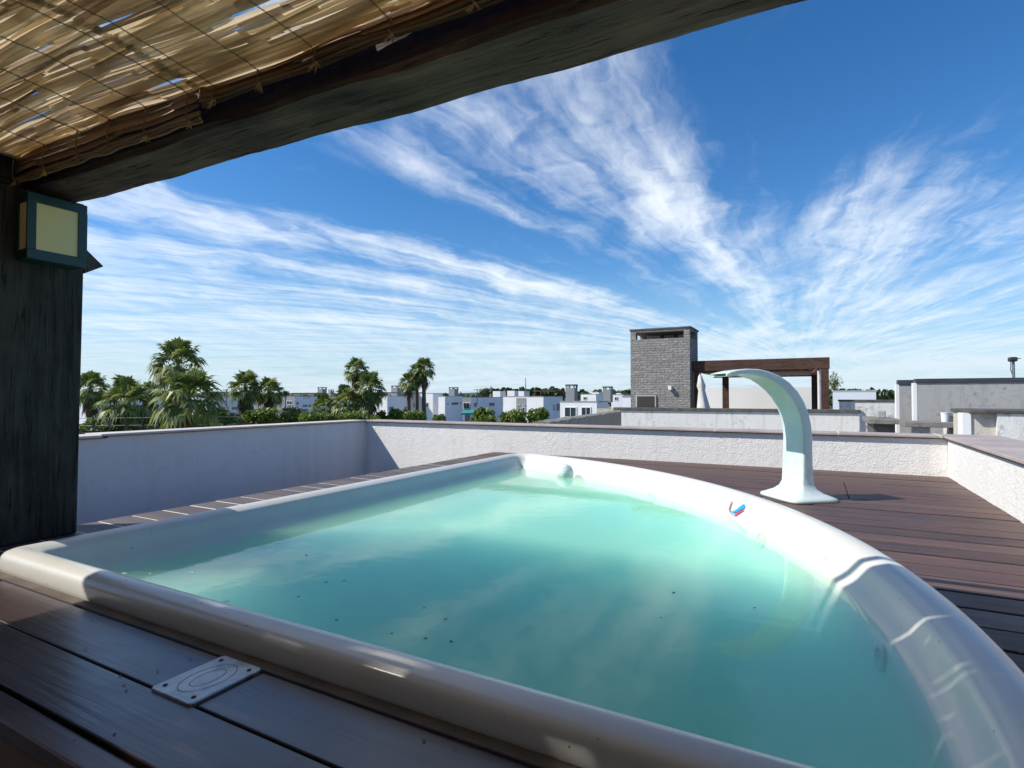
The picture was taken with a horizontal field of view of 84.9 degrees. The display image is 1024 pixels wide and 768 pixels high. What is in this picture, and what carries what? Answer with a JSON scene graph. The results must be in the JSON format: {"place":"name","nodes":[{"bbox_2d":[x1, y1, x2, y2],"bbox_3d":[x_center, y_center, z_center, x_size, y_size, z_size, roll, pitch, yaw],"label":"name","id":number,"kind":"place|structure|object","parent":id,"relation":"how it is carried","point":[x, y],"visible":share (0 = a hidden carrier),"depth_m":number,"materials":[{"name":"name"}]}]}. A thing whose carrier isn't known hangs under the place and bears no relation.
{"place":"outdoors","nodes":[
{"label":"outdoors","id":0,"kind":"place"},
{"bbox_2d":[79,400,162,423],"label":"house","id":1,"kind":"structure","parent":0,"point":[81,421],"depth_m":128.89,"materials":[{"name":"white paint"}]},
{"bbox_2d":[192,397,253,417],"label":"house","id":2,"kind":"structure","parent":0,"point":[233,408],"depth_m":103.14,"materials":[{"name":"white paint"}]},
{"bbox_2d":[277,396,348,415],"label":"house","id":3,"kind":"structure","parent":0,"point":[304,403],"depth_m":146.36,"materials":[{"name":"grey paint"}]},
{"bbox_2d":[292,393,324,395],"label":"roof pergola","id":4,"kind":"object","parent":3,"relation":"on","point":[305,393],"visible":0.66,"depth_m":159.89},
{"bbox_2d":[317,387,326,393],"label":"stone tower","id":5,"kind":"structure","parent":0,"point":[321,390],"depth_m":170.72,"materials":[{"name":"grey paint"}]},
{"bbox_2d":[328,390,333,395],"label":"stone tower","id":6,"kind":"structure","parent":0,"point":[330,392],"depth_m":185.33,"materials":[{"name":"grey paint"}]},
{"bbox_2d":[107,392,565,401],"bbox_3d":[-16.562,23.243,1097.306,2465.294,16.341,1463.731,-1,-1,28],"label":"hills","id":7,"kind":"structure","parent":0,"point":[470,394],"depth_m":852.13,"materials":[{"name":"green plant"}]},
{"bbox_2d":[373,396,406,415],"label":"house","id":8,"kind":"structure","parent":0,"point":[395,402],"depth_m":124.50,"materials":[{"name":"white paint"}]},
{"bbox_2d":[391,386,401,395],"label":"stone tower","id":9,"kind":"structure","parent":0,"point":[396,389],"depth_m":134.97,"materials":[{"name":"grey paint"}]},
{"bbox_2d":[411,393,442,420],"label":"house","id":10,"kind":"structure","parent":0,"point":[431,404],"depth_m":128.91,"materials":[{"name":"white paint"}]},
{"bbox_2d":[438,396,462,421],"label":"house","id":11,"kind":"structure","parent":0,"point":[450,408],"depth_m":123.76,"materials":[{"name":"white paint"}]},
{"bbox_2d":[449,387,458,395],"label":"stone tower","id":12,"kind":"structure","parent":0,"point":[453,391],"depth_m":137.80,"materials":[{"name":"grey paint"}]},
{"bbox_2d":[463,397,502,421],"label":"house","id":13,"kind":"structure","parent":0,"point":[495,404],"depth_m":132.93,"materials":[{"name":"grey paint"}]},
{"bbox_2d":[463,402,469,408],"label":"window","id":14,"kind":"structure","parent":13,"relation":"in","point":[466,405],"depth_m":128.44,"materials":[{"name":"white paint"}]},
{"bbox_2d":[461,410,473,414],"bbox_3d":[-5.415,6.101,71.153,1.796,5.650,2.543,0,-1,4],"label":"awning","id":15,"kind":"object","parent":13,"relation":"attached to","point":[466,412],"visible":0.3,"depth_m":70.37,"materials":[{"name":"teal fabric"}]},
{"bbox_2d":[493,391,505,396],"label":"house","id":16,"kind":"structure","parent":0,"point":[499,393],"depth_m":418.86,"materials":[{"name":"white paint"}]},
{"bbox_2d":[169,402,830,423],"bbox_3d":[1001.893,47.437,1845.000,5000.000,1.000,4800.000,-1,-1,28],"label":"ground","id":17,"kind":"structure","parent":0,"point":[609,407],"depth_m":360.45,"materials":[{"name":"green plant"}]},
{"bbox_2d":[79,416,108,433],"bbox_3d":[-27.290,5.158,37.021,2.796,6.085,3.111,-1,-1,28],"label":"bush","id":18,"kind":"object","parent":17,"relation":"on","point":[87,422],"visible":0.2,"depth_m":36.66,"materials":[{"name":"green plant"}]},
{"bbox_2d":[80,370,112,419],"bbox_3d":[-28.595,3.629,37.903,2.650,9.167,2.592,-1,-1,28],"label":"palm tree","id":19,"kind":"object","parent":17,"relation":"on","point":[89,397],"visible":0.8,"depth_m":37.67,"materials":[{"name":"green plant"}]},
{"bbox_2d":[79,422,154,433],"bbox_3d":[-25.316,5.301,36.269,3.967,5.767,5.412,0,-1,-20],"label":"bush","id":20,"kind":"object","parent":17,"relation":"on","point":[105,429],"visible":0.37,"depth_m":34.53,"materials":[{"name":"green plant"}]},
{"bbox_2d":[91,373,157,430],"bbox_3d":[-24.676,3.749,35.908,3.524,8.842,3.637,-1,-1,28],"label":"palm tree","id":21,"kind":"object","parent":17,"relation":"on","point":[124,388],"visible":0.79,"depth_m":35.46,"materials":[{"name":"green plant"}]},
{"bbox_2d":[139,381,160,408],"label":"palm tree","id":22,"kind":"object","parent":17,"relation":"on","point":[148,387],"visible":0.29,"depth_m":59.73,"materials":[{"name":"green plant"}]},
{"bbox_2d":[145,409,173,429],"bbox_3d":[-25.457,4.992,39.671,3.032,6.529,2.410,0,-1,-7],"label":"bush","id":23,"kind":"object","parent":17,"relation":"on","point":[153,424],"visible":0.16,"depth_m":39.36,"materials":[{"name":"green plant"}]},
{"bbox_2d":[79,416,240,432],"bbox_3d":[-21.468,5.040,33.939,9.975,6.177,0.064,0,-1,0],"label":"railing","id":24,"kind":"object","parent":17,"relation":"on","point":[125,425],"visible":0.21,"depth_m":33.98,"materials":[{"name":"metal"}]},
{"bbox_2d":[146,336,207,426],"bbox_3d":[-25.043,2.383,41.910,4.402,11.832,4.258,-1,-1,28],"label":"palm tree","id":25,"kind":"object","parent":17,"relation":"on","point":[178,350],"visible":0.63,"depth_m":41.47,"materials":[{"name":"green plant"}]},
{"bbox_2d":[145,364,228,428],"bbox_3d":[-18.557,3.460,31.976,4.229,9.251,4.026,-1,-1,28],"label":"palm tree","id":26,"kind":"object","parent":17,"relation":"on","point":[187,382],"visible":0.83,"depth_m":31.39,"materials":[{"name":"green plant"}]},
{"bbox_2d":[196,407,229,421],"bbox_3d":[-23.455,5.057,43.922,2.487,6.582,3.073,-1,-1,28],"label":"bush","id":27,"kind":"object","parent":17,"relation":"on","point":[218,409],"visible":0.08,"depth_m":43.59,"materials":[{"name":"green plant"}]},
{"bbox_2d":[199,412,246,426],"bbox_3d":[-21.550,5.187,42.073,3.843,6.242,3.476,-1,-1,28],"label":"bush","id":28,"kind":"object","parent":17,"relation":"on","point":[230,418],"visible":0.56,"depth_m":41.32,"materials":[{"name":"green plant"}]},
{"bbox_2d":[225,369,264,413],"bbox_3d":[-22.799,3.543,47.963,3.271,9.770,3.270,0,-1,-1],"label":"palm tree","id":29,"kind":"object","parent":17,"relation":"on","point":[247,399],"visible":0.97,"depth_m":47.41,"materials":[{"name":"green plant"}]},
{"bbox_2d":[240,407,283,423],"bbox_3d":[-20.391,5.119,45.953,2.841,6.545,3.456,-1,-1,28],"label":"bush","id":30,"kind":"object","parent":17,"relation":"on","point":[266,415],"visible":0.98,"depth_m":45.21,"materials":[{"name":"green plant"}]},
{"bbox_2d":[254,376,285,408],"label":"palm tree","id":31,"kind":"object","parent":17,"relation":"on","point":[272,399],"visible":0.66,"depth_m":49.52,"materials":[{"name":"green plant"}]},
{"bbox_2d":[196,410,380,426],"bbox_3d":[-20.348,4.155,47.909,18.443,3.754,1.812,1,-1,-28],"label":"hedge","id":32,"kind":"object","parent":17,"relation":"on","point":[325,416],"visible":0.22,"depth_m":50.23,"materials":[{"name":"green plant"}]},
{"bbox_2d":[279,405,302,414],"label":"bush","id":33,"kind":"object","parent":17,"relation":"on","point":[289,409],"visible":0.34,"depth_m":59.28,"materials":[{"name":"green plant"}]},
{"bbox_2d":[287,411,318,422],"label":"bush","id":34,"kind":"object","parent":17,"relation":"on","point":[307,417],"visible":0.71,"depth_m":47.68,"materials":[{"name":"green plant"}]},
{"bbox_2d":[307,392,335,418],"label":"palm tree","id":35,"kind":"object","parent":17,"relation":"on","point":[323,400],"visible":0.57,"depth_m":57.65,"materials":[{"name":"green plant"}]},
{"bbox_2d":[328,384,364,419],"bbox_3d":[-17.309,4.281,58.062,4.245,8.728,3.887,-1,-1,28],"label":"palm tree","id":36,"kind":"object","parent":17,"relation":"on","point":[345,393],"visible":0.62,"depth_m":57.48,"materials":[{"name":"green plant"}]},
{"bbox_2d":[342,357,369,403],"bbox_3d":[-17.214,2.817,61.890,3.217,11.820,3.290,-1,-1,28],"label":"palm tree","id":37,"kind":"object","parent":17,"relation":"on","point":[357,364],"visible":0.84,"depth_m":61.47,"materials":[{"name":"green plant"}]},
{"bbox_2d":[356,370,386,415],"bbox_3d":[-15.050,3.571,59.989,3.768,10.230,3.972,-1,-1,28],"label":"palm tree","id":38,"kind":"object","parent":17,"relation":"on","point":[371,400],"visible":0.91,"depth_m":59.33,"materials":[{"name":"green plant"}]},
{"bbox_2d":[376,410,386,418],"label":"bush","id":39,"kind":"object","parent":17,"relation":"on","point":[382,414],"visible":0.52,"depth_m":59.67,"materials":[{"name":"green plant"}]},
{"bbox_2d":[383,408,411,419],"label":"bush","id":40,"kind":"object","parent":17,"relation":"on","point":[396,414],"visible":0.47,"depth_m":59.71,"materials":[{"name":"green plant"}]},
{"bbox_2d":[398,372,419,411],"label":"palm tree","id":41,"kind":"object","parent":17,"relation":"on","point":[410,386],"visible":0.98,"depth_m":65.69,"materials":[{"name":"green plant"}]},
{"bbox_2d":[407,364,420,411],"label":"palm tree","id":42,"kind":"object","parent":17,"relation":"on","point":[416,393],"visible":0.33,"depth_m":67.73,"materials":[{"name":"green plant"}]},
{"bbox_2d":[403,410,426,420],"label":"bush","id":43,"kind":"object","parent":17,"relation":"on","point":[414,415],"visible":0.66,"depth_m":57.18,"materials":[{"name":"green plant"}]},
{"bbox_2d":[413,357,434,414],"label":"palm tree","id":44,"kind":"object","parent":17,"relation":"on","point":[423,364],"visible":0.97,"depth_m":66.58,"materials":[{"name":"green plant"}]},
{"bbox_2d":[432,413,445,420],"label":"bush","id":45,"kind":"object","parent":17,"relation":"on","point":[441,417],"visible":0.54,"depth_m":57.52,"materials":[{"name":"green plant"}]},
{"bbox_2d":[467,407,496,421],"bbox_3d":[-2.644,5.443,56.315,3.625,6.342,3.259,-1,-2,41],"label":"bush","id":46,"kind":"object","parent":17,"relation":"on","point":[482,414],"visible":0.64,"depth_m":55.53,"materials":[{"name":"green plant"}]},
{"bbox_2d":[104,386,894,410],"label":"woods","id":47,"kind":"object","parent":17,"relation":"on","point":[885,394],"visible":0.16,"depth_m":416.06,"materials":[{"name":"green plant"}]},
{"bbox_2d":[497,409,528,422],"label":"bush","id":48,"kind":"object","parent":17,"relation":"on","point":[514,416],"visible":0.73,"depth_m":54.15,"materials":[{"name":"green plant"}]},
{"bbox_2d":[526,407,549,422],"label":"bush","id":49,"kind":"object","parent":17,"relation":"on","point":[540,413],"visible":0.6,"depth_m":55.03,"materials":[{"name":"green plant"}]},
{"bbox_2d":[611,394,630,408],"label":"house","id":50,"kind":"structure","parent":17,"relation":"on","point":[617,400],"depth_m":134.24,"materials":[{"name":"white paint"}]},
{"bbox_2d":[620,388,630,393],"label":"tree","id":51,"kind":"object","parent":17,"relation":"on","point":[626,391],"visible":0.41,"depth_m":139.14,"materials":[{"name":"green plant"}]},
{"bbox_2d":[622,396,630,406],"bbox_3d":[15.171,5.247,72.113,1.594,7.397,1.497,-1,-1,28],"label":"house","id":52,"kind":"structure","parent":17,"relation":"on","point":[626,401],"depth_m":71.66,"materials":[{"name":"white paint"}]},
{"bbox_2d":[829,371,842,392],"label":"tree","id":53,"kind":"object","parent":17,"relation":"on","point":[835,380],"visible":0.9,"depth_m":45.87,"materials":[{"name":"green plant"}]},
{"bbox_3d":[17.541,4.353,5.234,22.250,6.320,9.700,-1,-1,28],"label":"terraced house","id":54,"kind":"object","parent":17,"relation":"on","visible":0},
{"bbox_2d":[895,380,912,432],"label":"privacy wall","id":55,"kind":"structure","parent":54,"relation":"on","point":[903,402],"depth_m":13.69,"materials":[{"name":"white paint"}]},
{"bbox_2d":[899,420,952,433],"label":"concrete slab","id":56,"kind":"structure","parent":54,"relation":"on","point":[920,426],"depth_m":10.78,"materials":[{"name":"grey concrete"}]},
{"bbox_2d":[940,412,949,421],"bbox_3d":[8.392,0.642,10.851,0.152,0.182,0.152,-1,-1,28],"label":"bucket","id":57,"kind":"object","parent":56,"relation":"on","point":[944,416],"visible":1,"depth_m":10.80,"materials":[{"name":"white plastic"}]},
{"bbox_2d":[936,412,953,449],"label":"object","id":58,"kind":"object","parent":54,"relation":"on","point":[948,430],"visible":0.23,"depth_m":11.10,"materials":[{"name":"concrete"}]},
{"bbox_2d":[911,377,1023,433],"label":"privacy wall","id":59,"kind":"structure","parent":54,"relation":"on","point":[931,398],"depth_m":11.89,"materials":[{"name":"white paint"}]},
{"bbox_2d":[950,408,1023,440],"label":"wall","id":60,"kind":"structure","parent":54,"relation":"on","point":[1008,423],"depth_m":8.23,"materials":[{"name":"paint"}]},
{"bbox_2d":[1008,357,1020,377],"bbox_3d":[12.025,0.360,13.380,0.231,2.013,0.180,-1,-1,28],"label":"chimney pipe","id":61,"kind":"object","parent":54,"relation":"on","point":[1013,360],"visible":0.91,"depth_m":13.38,"materials":[{"name":"metal"}]},
{"bbox_3d":[10.345,4.810,20.007,14.000,6.040,8.790,-1,-1,28],"label":"terraced house","id":62,"kind":"object","parent":17,"relation":"on","visible":0},
{"bbox_2d":[597,408,619,412],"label":"return wall","id":63,"kind":"structure","parent":62,"relation":"on","point":[599,410],"depth_m":20.25,"materials":[{"name":"white paint"}]},
{"bbox_2d":[629,326,698,407],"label":"stone tower","id":64,"kind":"structure","parent":62,"relation":"on","point":[662,372],"depth_m":19.53,"materials":[{"name":"stone"}]},
{"bbox_2d":[697,373,709,407],"bbox_3d":[6.385,0.688,18.484,0.534,2.140,0.559,0,-1,-8],"label":"folded parasol","id":65,"kind":"object","parent":62,"relation":"on","point":[702,401],"visible":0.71,"depth_m":18.45,"materials":[{"name":"fabric"}]},
{"bbox_2d":[613,407,860,431],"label":"wall","id":66,"kind":"structure","parent":62,"relation":"on","point":[847,420],"depth_m":16.90,"materials":[{"name":"paint"}]},
{"bbox_2d":[692,357,829,408],"bbox_3d":[9.048,0.505,20.177,4.116,2.554,4.310,-1,-1,28],"label":"pergola","id":67,"kind":"object","parent":62,"relation":"on","point":[793,367],"visible":0.71,"depth_m":18.53,"materials":[{"name":"brown wood"}]},
{"bbox_2d":[705,387,817,408],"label":"roof wall","id":68,"kind":"structure","parent":62,"relation":"on","point":[754,398],"depth_m":23.31,"materials":[{"name":"white paint"}]},
{"bbox_2d":[811,367,820,408],"bbox_3d":[9.288,0.606,17.105,0.400,2.241,0.166,1,-2,-39],"label":"outdoor shower","id":69,"kind":"object","parent":62,"relation":"on","point":[818,370],"visible":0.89,"depth_m":17.14,"materials":[{"name":"metal"}]},
{"bbox_2d":[838,400,894,431],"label":"roof wall","id":70,"kind":"structure","parent":62,"relation":"on","point":[869,407],"depth_m":17.26,"materials":[{"name":"paint"}]},
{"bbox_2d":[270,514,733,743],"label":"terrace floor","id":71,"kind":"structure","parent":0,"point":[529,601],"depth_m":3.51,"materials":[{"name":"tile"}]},
{"bbox_2d":[0,452,1023,767],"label":"deck","id":72,"kind":"structure","parent":71,"relation":"on","point":[80,678],"depth_m":1.65,"materials":[{"name":"brown wood"}]},
{"bbox_2d":[151,656,260,707],"bbox_3d":[-0.855,0.834,1.577,0.180,0.020,0.220,-1,-1,28],"label":"cover plate","id":73,"kind":"object","parent":72,"relation":"attached to","point":[202,684],"visible":0.98,"depth_m":1.55,"materials":[{"name":"metal"}]},
{"bbox_2d":[0,0,805,546],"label":"pergola","id":74,"kind":"object","parent":72,"relation":"on","point":[506,42],"visible":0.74,"depth_m":2.35,"materials":[{"name":"brown wood"}]},
{"bbox_2d":[15,191,87,269],"bbox_3d":[-2.554,-0.843,3.113,0.133,0.358,0.278,-1,-1,28],"label":"wall lamp","id":75,"kind":"object","parent":74,"relation":"attached to","point":[51,231],"visible":1,"depth_m":3.06,"materials":[{"name":"green metal"}]},
{"bbox_2d":[0,0,202,185],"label":"reed mat","id":76,"kind":"object","parent":74,"relation":"on","point":[84,86],"visible":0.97,"depth_m":2.33,"materials":[{"name":"beige wicker"}]},
{"bbox_2d":[32,0,505,108],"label":"reed mat","id":77,"kind":"object","parent":74,"relation":"on","point":[209,51],"visible":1,"depth_m":1.86,"materials":[{"name":"beige wicker"}]},
{"bbox_2d":[710,369,837,504],"bbox_3d":[2.006,0.390,4.349,0.873,1.006,0.480,0,-1,-10],"label":"water spout","id":78,"kind":"object","parent":72,"relation":"on","point":[796,485],"visible":1,"depth_m":4.28,"materials":[{"name":"white plastic"}]},
{"bbox_2d":[365,419,1006,476],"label":"parapet wall","id":79,"kind":"structure","parent":71,"relation":"on","point":[394,444],"depth_m":6.97,"materials":[{"name":"paint"}]},
{"bbox_2d":[944,436,1023,522],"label":"parapet wall","id":80,"kind":"structure","parent":71,"relation":"on","point":[990,470],"depth_m":4.28,"materials":[{"name":"paint"}]},
{"bbox_2d":[507,391,517,395],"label":"house","id":81,"kind":"structure","parent":0,"point":[512,393],"depth_m":428.58,"materials":[{"name":"white paint"}]},
{"bbox_2d":[518,391,529,395],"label":"house","id":82,"kind":"structure","parent":0,"point":[521,393],"depth_m":409.53,"materials":[{"name":"white paint"}]},
{"bbox_2d":[24,0,1023,393],"label":"sky","id":83,"kind":"structure","parent":0,"point":[842,181],"materials":[{"name":"blue"}]},
{"bbox_2d":[503,396,562,422],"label":"house","id":84,"kind":"structure","parent":0,"point":[551,404],"depth_m":101.75,"materials":[{"name":"white paint"}]},
{"bbox_2d":[534,390,560,395],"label":"roof pergola","id":85,"kind":"object","parent":84,"relation":"on","point":[540,391],"visible":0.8,"depth_m":124.01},
{"bbox_2d":[556,403,559,410],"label":"window","id":86,"kind":"structure","parent":84,"relation":"in","point":[557,404],"depth_m":104.76,"materials":[{"name":"grey glass"}]},
{"bbox_2d":[565,384,577,400],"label":"stone tower","id":87,"kind":"structure","parent":0,"point":[571,394],"depth_m":86.21,"materials":[{"name":"grey paint"}]},
{"bbox_2d":[532,411,620,425],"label":"crumbling wall","id":88,"kind":"structure","parent":0,"point":[608,418],"depth_m":13.25,"materials":[{"name":"concrete"}]},
{"bbox_2d":[559,401,608,417],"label":"house","id":89,"kind":"structure","parent":0,"point":[571,408],"depth_m":66.36,"materials":[{"name":"white paint"}]},
{"bbox_2d":[564,407,576,416],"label":"window","id":90,"kind":"structure","parent":89,"relation":"in","point":[568,411],"depth_m":66.63,"materials":[{"name":"white paint"}]},
{"bbox_2d":[581,407,590,414],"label":"window","id":91,"kind":"structure","parent":89,"relation":"in","point":[584,410],"depth_m":65.77,"materials":[{"name":"white paint"}]},
{"bbox_2d":[581,394,601,400],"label":"house","id":92,"kind":"structure","parent":0,"point":[591,397],"depth_m":159.00,"materials":[{"name":"white paint"}]},
{"bbox_2d":[591,392,602,400],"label":"house","id":93,"kind":"structure","parent":0,"point":[598,393],"depth_m":329.61,"materials":[{"name":"white paint"}]},
{"bbox_2d":[602,386,612,401],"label":"stone tower","id":94,"kind":"structure","parent":0,"point":[607,395],"depth_m":91.78,"materials":[{"name":"grey paint"}]},
{"bbox_2d":[833,391,875,408],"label":"roof wall","id":95,"kind":"structure","parent":0,"point":[854,395],"depth_m":32.53,"materials":[{"name":"white paint"}]},
{"bbox_2d":[862,411,899,432],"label":"concrete slab","id":96,"kind":"structure","parent":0,"point":[880,422],"depth_m":12.01,"materials":[{"name":"concrete"}]},
{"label":"water","id":97,"kind":"structure","parent":0,"visible":0},
{"bbox_2d":[122,572,755,641],"bbox_3d":[-0.462,0.922,2.502,2.870,0.002,0.832,0,-1,22],"label":"floating debris","id":98,"kind":"object","parent":97,"relation":"on","point":[345,580],"visible":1,"depth_m":2.36,"materials":[{"name":"brown plant"}]},
{"bbox_2d":[555,464,573,481],"bbox_3d":[0.574,0.974,6.129,0.198,0.199,0.198,-1,-1,28],"label":"ball","id":99,"kind":"object","parent":97,"relation":"on","point":[564,472],"visible":1,"depth_m":6.06,"materials":[{"name":"white plastic"}]},
{"bbox_3d":[-1.412,2.936,2.838,8.150,9.050,10.550,-1,-1,28],"label":"house","id":100,"kind":"object","parent":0,"visible":0},
{"bbox_2d":[77,434,108,524],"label":"parapet wall","id":101,"kind":"structure","parent":100,"relation":"on","point":[93,479],"depth_m":5.68,"materials":[{"name":"paint"}]},
{"bbox_2d":[85,420,365,518],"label":"parapet wall","id":102,"kind":"structure","parent":100,"relation":"on","point":[156,470],"depth_m":6.97,"materials":[{"name":"paint"}]},
{"bbox_2d":[0,453,1023,767],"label":"swimming pool","id":103,"kind":"structure","parent":100,"relation":"in","point":[836,649],"depth_m":2.54,"materials":[{"name":"plastic"}]}
]}

